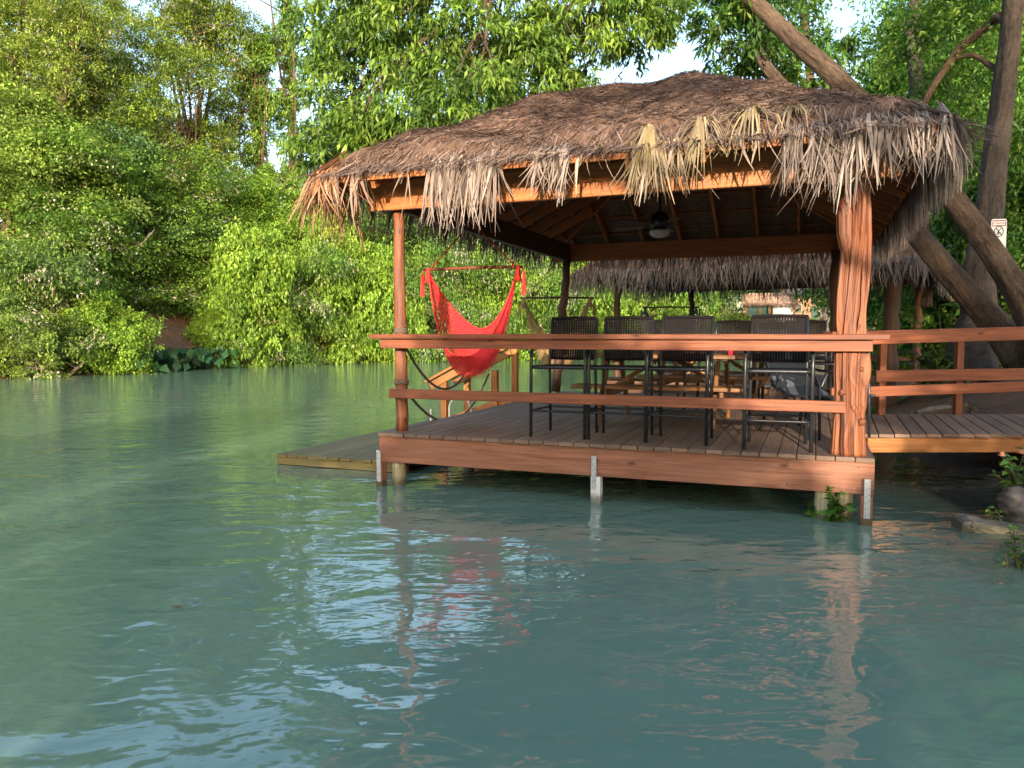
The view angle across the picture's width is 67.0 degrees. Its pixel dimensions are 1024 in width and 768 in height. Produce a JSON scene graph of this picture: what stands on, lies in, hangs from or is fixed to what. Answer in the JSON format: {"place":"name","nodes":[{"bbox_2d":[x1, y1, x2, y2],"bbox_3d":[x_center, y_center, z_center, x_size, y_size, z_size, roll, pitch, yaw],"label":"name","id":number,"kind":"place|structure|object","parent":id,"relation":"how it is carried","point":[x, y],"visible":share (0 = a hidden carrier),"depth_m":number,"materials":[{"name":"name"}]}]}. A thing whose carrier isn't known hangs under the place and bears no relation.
{"place":"outdoors","nodes":[
{"label":"outdoors","id":0,"kind":"place"},
{"bbox_2d":[0,0,958,312],"label":"sky","id":1,"kind":"structure","parent":0,"point":[682,58],"materials":[{"name":"white"}]},
{"bbox_2d":[0,358,1023,767],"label":"water","id":2,"kind":"structure","parent":0,"point":[438,616],"depth_m":4.34,"materials":[{"name":"teal liquid"}]},
{"bbox_2d":[277,415,451,472],"bbox_3d":[-1.073,1.355,10.900,1.700,1.337,4.778,1,4,21],"label":"swim dock","id":3,"kind":"object","parent":2,"relation":"on","point":[357,453],"visible":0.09,"depth_m":8.91,"materials":[{"name":"brown wood"}]},
{"bbox_2d":[430,400,471,420],"bbox_3d":[-0.885,0.710,11.150,0.666,1.122,0.027,1,4,21],"label":"swim ladder","id":4,"kind":"object","parent":3,"relation":"attached to","point":[449,409],"visible":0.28,"depth_m":11.12,"materials":[{"name":"silver metal"}]},
{"bbox_2d":[424,349,518,417],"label":"dock steps","id":5,"kind":"structure","parent":3,"relation":"on","point":[443,381],"depth_m":11.37,"materials":[{"name":"brown wood"}]},
{"bbox_2d":[802,498,816,517],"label":"climbing plant","id":6,"kind":"object","parent":2,"relation":"in","point":[810,512],"visible":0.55,"depth_m":6.37,"materials":[{"name":"green plant"}]},
{"bbox_2d":[951,513,1023,534],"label":"stone slab","id":7,"kind":"structure","parent":2,"relation":"in","point":[963,522],"depth_m":5.88,"materials":[{"name":"grey stone"}]},
{"bbox_2d":[985,506,1002,520],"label":"leafy sprig","id":8,"kind":"object","parent":2,"relation":"on","point":[997,511],"visible":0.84,"depth_m":6.19,"materials":[{"name":"green plant"}]},
{"bbox_2d":[995,486,1023,515],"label":"rock","id":9,"kind":"object","parent":2,"relation":"on","point":[1010,497],"visible":0.83,"depth_m":6.36,"materials":[{"name":"stone"}]},
{"bbox_2d":[1000,524,1023,569],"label":"leafy sprig","id":10,"kind":"object","parent":2,"relation":"on","point":[1017,563],"visible":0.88,"depth_m":5.00,"materials":[{"name":"green plant"}]},
{"bbox_2d":[0,292,1023,484],"bbox_3d":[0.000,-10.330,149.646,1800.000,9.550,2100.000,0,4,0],"label":"ground","id":11,"kind":"structure","parent":0,"point":[173,337],"depth_m":12.26,"materials":[{"name":"soil"}]},
{"bbox_2d":[16,355,61,377],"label":"dead branch","id":12,"kind":"object","parent":11,"relation":"on","point":[33,369],"visible":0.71,"depth_m":27.00,"materials":[{"name":"brown wood"}]},
{"bbox_2d":[0,294,91,378],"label":"riverside shrub","id":13,"kind":"object","parent":11,"relation":"on","point":[44,337],"visible":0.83,"depth_m":26.44,"materials":[{"name":"green plant"}]},
{"bbox_2d":[0,217,127,372],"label":"riverside shrub","id":14,"kind":"object","parent":11,"relation":"on","point":[30,265],"visible":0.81,"depth_m":27.47,"materials":[{"name":"green plant"}]},
{"bbox_2d":[0,0,136,209],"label":"feathery tree","id":15,"kind":"object","parent":11,"relation":"on","point":[24,79],"visible":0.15,"depth_m":34.89,"materials":[{"name":"green plant"}]},
{"bbox_2d":[0,0,140,218],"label":"feathery tree","id":16,"kind":"object","parent":11,"relation":"on","point":[69,28],"visible":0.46,"depth_m":34.48,"materials":[{"name":"green plant"}]},
{"bbox_2d":[0,68,157,291],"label":"broadleaf tree","id":17,"kind":"object","parent":11,"relation":"on","point":[12,116],"visible":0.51,"depth_m":31.12,"materials":[{"name":"green plant"}]},
{"bbox_2d":[127,229,154,260],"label":"dead branch","id":18,"kind":"object","parent":17,"relation":"attached to","point":[140,244],"visible":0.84,"depth_m":33.31,"materials":[{"name":"brown wood"}]},
{"bbox_2d":[62,352,99,375],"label":"dead branch","id":19,"kind":"object","parent":11,"relation":"on","point":[74,370],"visible":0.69,"depth_m":28.21,"materials":[{"name":"brown wood"}]},
{"bbox_2d":[0,106,184,310],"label":"broadleaf tree","id":20,"kind":"object","parent":11,"relation":"on","point":[110,266],"visible":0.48,"depth_m":31.38,"materials":[{"name":"green plant"}]},
{"bbox_2d":[2,0,195,175],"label":"feathery tree","id":21,"kind":"object","parent":11,"relation":"on","point":[137,24],"visible":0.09,"depth_m":40.38,"materials":[{"name":"green plant"}]},
{"bbox_2d":[57,286,167,374],"bbox_3d":[-15.339,-1.438,29.620,3.876,4.638,3.903,0,4,3],"label":"riverside shrub","id":22,"kind":"object","parent":11,"relation":"on","point":[105,311],"visible":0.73,"depth_m":28.93,"materials":[{"name":"green plant"}]},
{"bbox_2d":[0,117,235,316],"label":"broadleaf tree","id":23,"kind":"object","parent":11,"relation":"on","point":[137,146],"visible":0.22,"depth_m":36.03,"materials":[{"name":"green plant"}]},
{"bbox_2d":[97,348,176,372],"bbox_3d":[-14.948,-0.821,30.116,3.405,1.234,2.660,0,4,0],"label":"elephant ear","id":24,"kind":"object","parent":11,"relation":"on","point":[162,367],"visible":0.23,"depth_m":30.32},
{"bbox_2d":[151,346,190,370],"bbox_3d":[-14.890,-0.925,31.840,2.909,1.292,2.161,-2,4,-32],"label":"elephant ear","id":25,"kind":"object","parent":11,"relation":"on","point":[168,361],"visible":0.26,"depth_m":31.95},
{"bbox_2d":[95,34,247,307],"bbox_3d":[-18.243,-10.416,39.486,7.409,14.104,8.495,1,4,18],"label":"feathery tree","id":26,"kind":"object","parent":11,"relation":"on","point":[150,87],"visible":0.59,"depth_m":38.50,"materials":[{"name":"green plant"}]},
{"bbox_2d":[111,141,261,318],"bbox_3d":[-15.906,-7.102,38.163,7.708,9.050,8.391,1,4,10],"label":"broadleaf tree","id":27,"kind":"object","parent":11,"relation":"on","point":[191,205],"visible":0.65,"depth_m":36.47,"materials":[{"name":"green plant"}]},
{"bbox_2d":[154,346,221,369],"bbox_3d":[-14.259,-0.977,33.194,3.316,1.331,2.273,-2,4,-23],"label":"elephant ear","id":28,"kind":"object","parent":11,"relation":"on","point":[193,361],"visible":0.39,"depth_m":33.01},
{"bbox_2d":[107,0,284,223],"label":"feathery tree","id":29,"kind":"object","parent":11,"relation":"on","point":[199,27],"visible":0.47,"depth_m":42.98,"materials":[{"name":"green plant"}]},
{"bbox_2d":[182,306,227,348],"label":"riverside shrub","id":30,"kind":"object","parent":11,"relation":"on","point":[200,327],"visible":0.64,"depth_m":35.19,"materials":[{"name":"green plant"}]},
{"bbox_2d":[192,346,239,368],"bbox_3d":[-13.802,-1.081,34.880,2.497,1.290,2.776,-3,5,-39],"label":"elephant ear","id":31,"kind":"object","parent":11,"relation":"on","point":[222,354],"visible":0.37,"depth_m":34.46},
{"bbox_2d":[206,309,258,366],"bbox_3d":[-12.981,-1.894,36.012,2.876,3.350,2.677,1,4,8],"label":"riverside shrub","id":32,"kind":"object","parent":11,"relation":"on","point":[239,344],"visible":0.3,"depth_m":35.35,"materials":[{"name":"green plant"}]},
{"bbox_2d":[165,165,318,309],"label":"broadleaf tree","id":33,"kind":"object","parent":11,"relation":"on","point":[266,208],"visible":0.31,"depth_m":40.31,"materials":[{"name":"green plant"}]},
{"bbox_2d":[195,216,305,368],"bbox_3d":[-12.286,-3.280,36.094,5.205,8.705,5.167,-1,4,-10],"label":"riverside shrub","id":34,"kind":"object","parent":11,"relation":"on","point":[253,256],"visible":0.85,"depth_m":35.20,"materials":[{"name":"green plant"}]},
{"bbox_2d":[228,23,301,184],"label":"vine clad tree","id":35,"kind":"object","parent":11,"relation":"on","point":[257,153],"visible":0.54,"depth_m":43.69,"materials":[{"name":"green plant"}]},
{"bbox_2d":[252,0,327,271],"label":"vine clad tree","id":36,"kind":"object","parent":11,"relation":"on","point":[289,110],"visible":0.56,"depth_m":44.68,"materials":[{"name":"green plant"}]},
{"bbox_2d":[246,234,359,366],"bbox_3d":[-10.775,-3.466,38.316,6.301,7.623,6.295,-1,4,-16],"label":"riverside shrub","id":37,"kind":"object","parent":11,"relation":"on","point":[312,310],"visible":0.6,"depth_m":37.45,"materials":[{"name":"green plant"}]},
{"bbox_2d":[250,168,370,292],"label":"broadleaf tree","id":38,"kind":"object","parent":11,"relation":"on","point":[280,179],"visible":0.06,"depth_m":43.18,"materials":[{"name":"green plant"}]},
{"bbox_2d":[298,113,366,239],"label":"feathery tree","id":39,"kind":"object","parent":11,"relation":"on","point":[316,134],"visible":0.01,"depth_m":50.51,"materials":[{"name":"green plant"}]},
{"bbox_2d":[286,207,393,364],"bbox_3d":[-9.103,-4.606,40.920,5.576,9.547,5.536,-3,5,-41],"label":"riverside shrub","id":40,"kind":"object","parent":11,"relation":"on","point":[348,347],"visible":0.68,"depth_m":39.83,"materials":[{"name":"green plant"}]},
{"bbox_2d":[296,199,457,297],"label":"broadleaf tree","id":41,"kind":"object","parent":11,"relation":"on","point":[380,233],"visible":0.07,"depth_m":46.09,"materials":[{"name":"green plant"}]},
{"bbox_2d":[337,237,430,362],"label":"riverside shrub","id":42,"kind":"object","parent":11,"relation":"on","point":[386,298],"visible":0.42,"depth_m":40.58,"materials":[{"name":"green plant"}]},
{"bbox_2d":[0,282,818,377],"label":"undergrowth","id":43,"kind":"object","parent":11,"relation":"on","point":[4,366],"visible":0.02,"depth_m":35.92,"materials":[{"name":"green plant"}]},
{"bbox_2d":[358,111,488,283],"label":"broadleaf tree","id":44,"kind":"object","parent":11,"relation":"on","point":[452,236],"depth_m":52.59,"materials":[{"name":"green plant"}]},
{"bbox_2d":[379,236,468,362],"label":"riverside shrub","id":45,"kind":"object","parent":11,"relation":"on","point":[412,281],"visible":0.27,"depth_m":42.28,"materials":[{"name":"green plant"}]},
{"bbox_2d":[420,109,497,289],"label":"broadleaf tree","id":46,"kind":"object","parent":11,"relation":"on","point":[466,248],"visible":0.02,"depth_m":54.10,"materials":[{"name":"green plant"}]},
{"bbox_2d":[414,230,522,361],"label":"riverside shrub","id":47,"kind":"object","parent":11,"relation":"on","point":[473,316],"visible":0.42,"depth_m":42.88,"materials":[{"name":"green plant"}]},
{"bbox_2d":[462,246,546,360],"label":"riverside shrub","id":48,"kind":"object","parent":11,"relation":"on","point":[502,296],"visible":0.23,"depth_m":45.19,"materials":[{"name":"green plant"}]},
{"bbox_2d":[499,256,570,307],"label":"broadleaf tree","id":49,"kind":"object","parent":11,"relation":"on","point":[537,288],"depth_m":58.79,"materials":[{"name":"green plant"}]},
{"bbox_2d":[498,255,594,359],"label":"riverside shrub","id":50,"kind":"object","parent":11,"relation":"on","point":[549,307],"visible":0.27,"depth_m":45.75,"materials":[{"name":"green plant"}]},
{"bbox_2d":[554,261,642,352],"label":"riverside shrub","id":51,"kind":"object","parent":11,"relation":"on","point":[605,306],"visible":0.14,"depth_m":49.62,"materials":[{"name":"green plant"}]},
{"bbox_2d":[267,0,1023,347],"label":"leaning tree","id":52,"kind":"object","parent":11,"relation":"on","point":[541,44],"visible":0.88,"depth_m":11.96,"materials":[{"name":"green plant"}]},
{"bbox_2d":[287,68,1014,526],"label":"thatched pavilion","id":53,"kind":"structure","parent":11,"relation":"on","point":[747,168],"depth_m":6.93,"materials":[{"name":"plant"}]},
{"bbox_2d":[394,327,464,389],"bbox_3d":[-0.853,-0.286,9.431,0.146,0.777,3.464,1,4,9],"label":"rope swag","id":54,"kind":"object","parent":53,"relation":"hanging from","point":[399,329],"visible":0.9,"depth_m":8.39,"materials":[{"name":"black fabric"}]},
{"bbox_2d":[394,374,488,419],"bbox_3d":[-0.711,0.154,9.427,0.153,0.626,3.465,1,4,14],"label":"rope swag","id":55,"kind":"object","parent":53,"relation":"hanging from","point":[401,381],"visible":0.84,"depth_m":8.35,"materials":[{"name":"black fabric"}]},
{"bbox_2d":[420,221,526,379],"bbox_3d":[-0.476,-0.991,9.272,1.189,1.894,0.734,4,6,50],"label":"hammock chair","id":56,"kind":"object","parent":53,"relation":"hanging from","point":[471,358],"visible":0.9,"depth_m":9.29,"materials":[{"name":"red fabric"}]},
{"bbox_2d":[518,262,595,372],"bbox_3d":[0.791,-1.150,13.563,1.209,1.963,0.712,2,4,32],"label":"hammock chair","id":57,"kind":"object","parent":53,"relation":"hanging from","point":[543,354],"visible":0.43,"depth_m":13.53,"materials":[{"name":"beige fabric"}]},
{"bbox_2d":[529,316,598,439],"bbox_3d":[0.525,-0.083,7.490,0.563,1.154,0.581,1,4,21],"label":"bar chair","id":58,"kind":"object","parent":53,"relation":"on","point":[549,366],"visible":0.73,"depth_m":7.64,"materials":[{"name":"metal"}]},
{"bbox_2d":[587,316,653,439],"bbox_3d":[1.049,-0.072,7.308,0.563,1.154,0.581,1,4,19],"label":"bar chair","id":59,"kind":"object","parent":53,"relation":"on","point":[611,320],"visible":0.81,"depth_m":7.47,"materials":[{"name":"metal"}]},
{"bbox_2d":[571,353,752,430],"bbox_3d":[1.729,0.054,8.638,1.750,0.777,1.680,1,4,20],"label":"picnic table","id":60,"kind":"object","parent":53,"relation":"on","point":[623,385],"visible":0.54,"depth_m":8.26,"materials":[{"name":"brown wood"}]},
{"bbox_2d":[614,193,714,237],"bbox_3d":[1.825,-2.603,9.396,1.253,1.642,1.222,1,4,21],"label":"ceiling fan","id":61,"kind":"object","parent":53,"relation":"hanging from","point":[660,220],"visible":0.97,"depth_m":9.31,"materials":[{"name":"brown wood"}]},
{"bbox_2d":[647,320,698,412],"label":"bar chair","id":62,"kind":"object","parent":53,"relation":"on","point":[658,323],"visible":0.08,"depth_m":9.72,"materials":[{"name":"metal"}]},
{"bbox_2d":[644,315,714,445],"bbox_3d":[1.557,-0.057,7.079,0.563,1.154,0.581,2,4,22],"label":"bar chair","id":63,"kind":"object","parent":53,"relation":"on","point":[707,358],"visible":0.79,"depth_m":7.22,"materials":[{"name":"metal"}]},
{"bbox_2d":[636,350,773,411],"bbox_3d":[2.741,-0.067,10.547,1.750,0.777,1.680,1,4,21],"label":"picnic table","id":64,"kind":"object","parent":53,"relation":"on","point":[763,380],"visible":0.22,"depth_m":10.06,"materials":[{"name":"brown wood"}]},
{"bbox_2d":[713,320,755,411],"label":"bar chair","id":65,"kind":"object","parent":53,"relation":"on","point":[719,325],"visible":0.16,"depth_m":9.77,"materials":[{"name":"wicker"}]},
{"bbox_2d":[742,314,814,452],"bbox_3d":[2.299,-0.031,6.673,0.563,1.154,0.581,1,4,19],"label":"bar chair","id":66,"kind":"object","parent":53,"relation":"on","point":[803,320],"visible":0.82,"depth_m":6.83,"materials":[{"name":"metal"}]},
{"bbox_2d":[758,323,804,399],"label":"bar chair","id":67,"kind":"object","parent":53,"relation":"on","point":[763,387],"visible":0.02,"depth_m":10.42,"materials":[{"name":"metal"}]},
{"bbox_2d":[783,320,832,399],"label":"bar chair","id":68,"kind":"object","parent":53,"relation":"on","point":[814,328],"visible":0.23,"depth_m":9.64,"materials":[{"name":"wicker"}]},
{"bbox_2d":[755,328,875,440],"bbox_3d":[2.930,-0.040,7.609,0.628,1.063,1.093,-1,4,-22],"label":"lounge chair","id":69,"kind":"object","parent":53,"relation":"on","point":[791,385],"visible":0.45,"depth_m":7.73,"materials":[{"name":"metal"}]},
{"bbox_2d":[798,319,833,425],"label":"bar chair","id":70,"kind":"object","parent":53,"relation":"on","point":[821,363],"visible":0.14,"depth_m":8.27,"materials":[{"name":"metal"}]},
{"bbox_2d":[815,486,856,522],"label":"climbing plant","id":71,"kind":"object","parent":53,"relation":"attached to","point":[834,508],"visible":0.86,"depth_m":6.20,"materials":[{"name":"green plant"}]},
{"bbox_2d":[620,287,697,351],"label":"riverside shrub","id":72,"kind":"object","parent":11,"relation":"on","point":[654,312],"visible":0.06,"depth_m":53.63,"materials":[{"name":"green plant"}]},
{"bbox_2d":[651,291,732,332],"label":"riverside shrub","id":73,"kind":"object","parent":11,"relation":"on","point":[709,310],"visible":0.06,"depth_m":57.49,"materials":[{"name":"green plant"}]},
{"bbox_2d":[698,289,785,313],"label":"broadleaf tree","id":74,"kind":"object","parent":11,"relation":"on","point":[734,307],"visible":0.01,"depth_m":81.95,"materials":[{"name":"green plant"}]},
{"bbox_2d":[733,290,776,312],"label":"broadleaf tree","id":75,"kind":"object","parent":11,"relation":"on","point":[743,307],"visible":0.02,"depth_m":97.00,"materials":[{"name":"green plant"}]},
{"bbox_2d":[701,311,819,333],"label":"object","id":76,"kind":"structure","parent":11,"relation":"on","point":[738,315],"depth_m":73.41,"materials":[{"name":"green plant"}]},
{"bbox_2d":[569,238,958,408],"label":"thatched pavilion","id":77,"kind":"structure","parent":11,"relation":"on","point":[893,277],"depth_m":15.28,"materials":[{"name":"plant"}]},
{"bbox_2d":[641,281,699,363],"bbox_3d":[3.679,-1.409,17.954,1.209,1.944,0.712,3,5,43],"label":"hammock chair","id":78,"kind":"object","parent":77,"relation":"hanging from","point":[644,312],"visible":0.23,"depth_m":17.89,"materials":[{"name":"brown fabric"}]},
{"bbox_2d":[898,350,923,384],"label":"patio chair","id":79,"kind":"object","parent":77,"relation":"on","point":[915,353],"visible":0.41,"depth_m":14.95,"materials":[{"name":"metal"}]},
{"bbox_2d":[740,293,798,321],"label":"thatched hut","id":80,"kind":"object","parent":11,"relation":"on","point":[766,306],"visible":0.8,"depth_m":77.56,"materials":[{"name":"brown wood"}]},
{"bbox_2d":[735,0,848,82],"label":"slender tree","id":81,"kind":"object","parent":11,"relation":"on","point":[807,21],"visible":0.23,"depth_m":16.46,"materials":[{"name":"green plant"}]},
{"bbox_2d":[788,289,820,319],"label":"house","id":82,"kind":"structure","parent":11,"relation":"on","point":[812,314],"depth_m":87.87,"materials":[{"name":"white paint"}]},
{"bbox_2d":[795,304,801,312],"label":"window","id":83,"kind":"structure","parent":82,"relation":"in","point":[796,307],"depth_m":88.10,"materials":[{"name":"white paint"}]},
{"bbox_2d":[811,306,818,319],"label":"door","id":84,"kind":"structure","parent":82,"relation":"in","point":[813,313],"depth_m":87.61,"materials":[{"name":"green"}]},
{"bbox_2d":[810,289,829,331],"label":"pale tree","id":85,"kind":"object","parent":11,"relation":"on","point":[823,315],"depth_m":69.56,"materials":[{"name":"grey plant"}]},
{"bbox_2d":[670,0,1023,368],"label":"leaning tree","id":86,"kind":"object","parent":11,"relation":"on","point":[978,305],"visible":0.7,"depth_m":12.57,"materials":[{"name":"green plant"}]},
{"bbox_2d":[866,294,906,368],"bbox_3d":[17.803,-2.239,33.484,5.800,7.258,6.231,-2,4,-28],"label":"riverside shrub","id":87,"kind":"object","parent":11,"relation":"on","point":[876,321],"depth_m":33.20,"materials":[{"name":"green plant"}]},
{"bbox_2d":[870,344,908,375],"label":"riverside shrub","id":88,"kind":"object","parent":11,"relation":"on","point":[874,365],"visible":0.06,"depth_m":24.92,"materials":[{"name":"green plant"}]},
{"bbox_2d":[790,5,1023,349],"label":"broadleaf tree","id":89,"kind":"object","parent":11,"relation":"on","point":[875,90],"visible":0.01,"depth_m":26.87,"materials":[{"name":"green plant"}]},
{"bbox_2d":[870,225,961,384],"bbox_3d":[11.760,-1.600,20.855,4.089,5.766,4.060,2,4,28],"label":"riverside shrub","id":90,"kind":"object","parent":11,"relation":"on","point":[928,320],"visible":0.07,"depth_m":20.15,"materials":[{"name":"green plant"}]},
{"bbox_2d":[823,327,1023,452],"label":"boardwalk","id":91,"kind":"structure","parent":11,"relation":"on","point":[988,432],"depth_m":7.68,"materials":[{"name":"brown wood"}]},
{"bbox_2d":[899,293,959,383],"bbox_3d":[8.600,-0.891,15.309,1.758,1.828,1.506,0,4,0],"label":"broadleaf plant","id":92,"kind":"object","parent":11,"relation":"on","point":[947,323],"visible":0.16,"depth_m":15.49,"materials":[{"name":"green plant"}]},
{"bbox_2d":[840,0,1023,307],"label":"slender tree","id":93,"kind":"object","parent":11,"relation":"on","point":[926,300],"visible":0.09,"depth_m":17.99,"materials":[{"name":"green plant"}]},
{"bbox_2d":[915,405,951,413],"bbox_3d":[5.932,0.356,10.789,0.791,0.118,0.080,-1,4,-20],"label":"log","id":94,"kind":"object","parent":11,"relation":"on","point":[932,409],"visible":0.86,"depth_m":10.72,"materials":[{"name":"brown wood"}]},
{"bbox_2d":[855,0,1023,381],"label":"upright tree","id":95,"kind":"object","parent":11,"relation":"on","point":[1004,66],"visible":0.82,"depth_m":13.65,"materials":[{"name":"green plant"}]},
{"bbox_2d":[991,219,1006,247],"bbox_3d":[7.860,-2.383,12.491,0.222,0.560,0.017,1,4,14],"label":"warning sign","id":96,"kind":"object","parent":95,"relation":"attached to","point":[999,227],"visible":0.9,"depth_m":12.48,"materials":[{"name":"white paint"}]},
{"bbox_2d":[914,343,966,383],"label":"broadleaf plant","id":97,"kind":"object","parent":11,"relation":"on","point":[941,362],"visible":0.52,"depth_m":12.38,"materials":[{"name":"green plant"}]},
{"bbox_2d":[864,1,1023,329],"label":"broadleaf tree","id":98,"kind":"object","parent":11,"relation":"on","point":[994,32],"visible":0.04,"depth_m":23.43,"materials":[{"name":"green plant"}]},
{"bbox_2d":[897,183,1023,384],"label":"riverside shrub","id":99,"kind":"object","parent":11,"relation":"on","point":[942,234],"visible":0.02,"depth_m":19.79,"materials":[{"name":"green plant"}]},
{"bbox_2d":[945,399,981,407],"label":"dead branch","id":100,"kind":"object","parent":11,"relation":"on","point":[965,400],"visible":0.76,"depth_m":10.99,"materials":[{"name":"grey wood"}]},
{"bbox_2d":[965,404,978,413],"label":"weed","id":101,"kind":"object","parent":11,"relation":"on","point":[971,409],"visible":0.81,"depth_m":10.29,"materials":[{"name":"green plant"}]},
{"bbox_2d":[929,116,1023,383],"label":"riverside shrub","id":102,"kind":"object","parent":11,"relation":"on","point":[956,252],"visible":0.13,"depth_m":17.38,"materials":[{"name":"green plant"}]},
{"bbox_2d":[988,447,1023,491],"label":"rose bush","id":103,"kind":"object","parent":11,"relation":"on","point":[1013,479],"visible":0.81,"depth_m":6.56,"materials":[{"name":"green plant"}]},
{"bbox_2d":[1003,499,1023,521],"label":"rock","id":104,"kind":"object","parent":11,"relation":"on","point":[1015,513],"visible":0.43,"depth_m":6.27,"materials":[{"name":"stone"}]}
]}

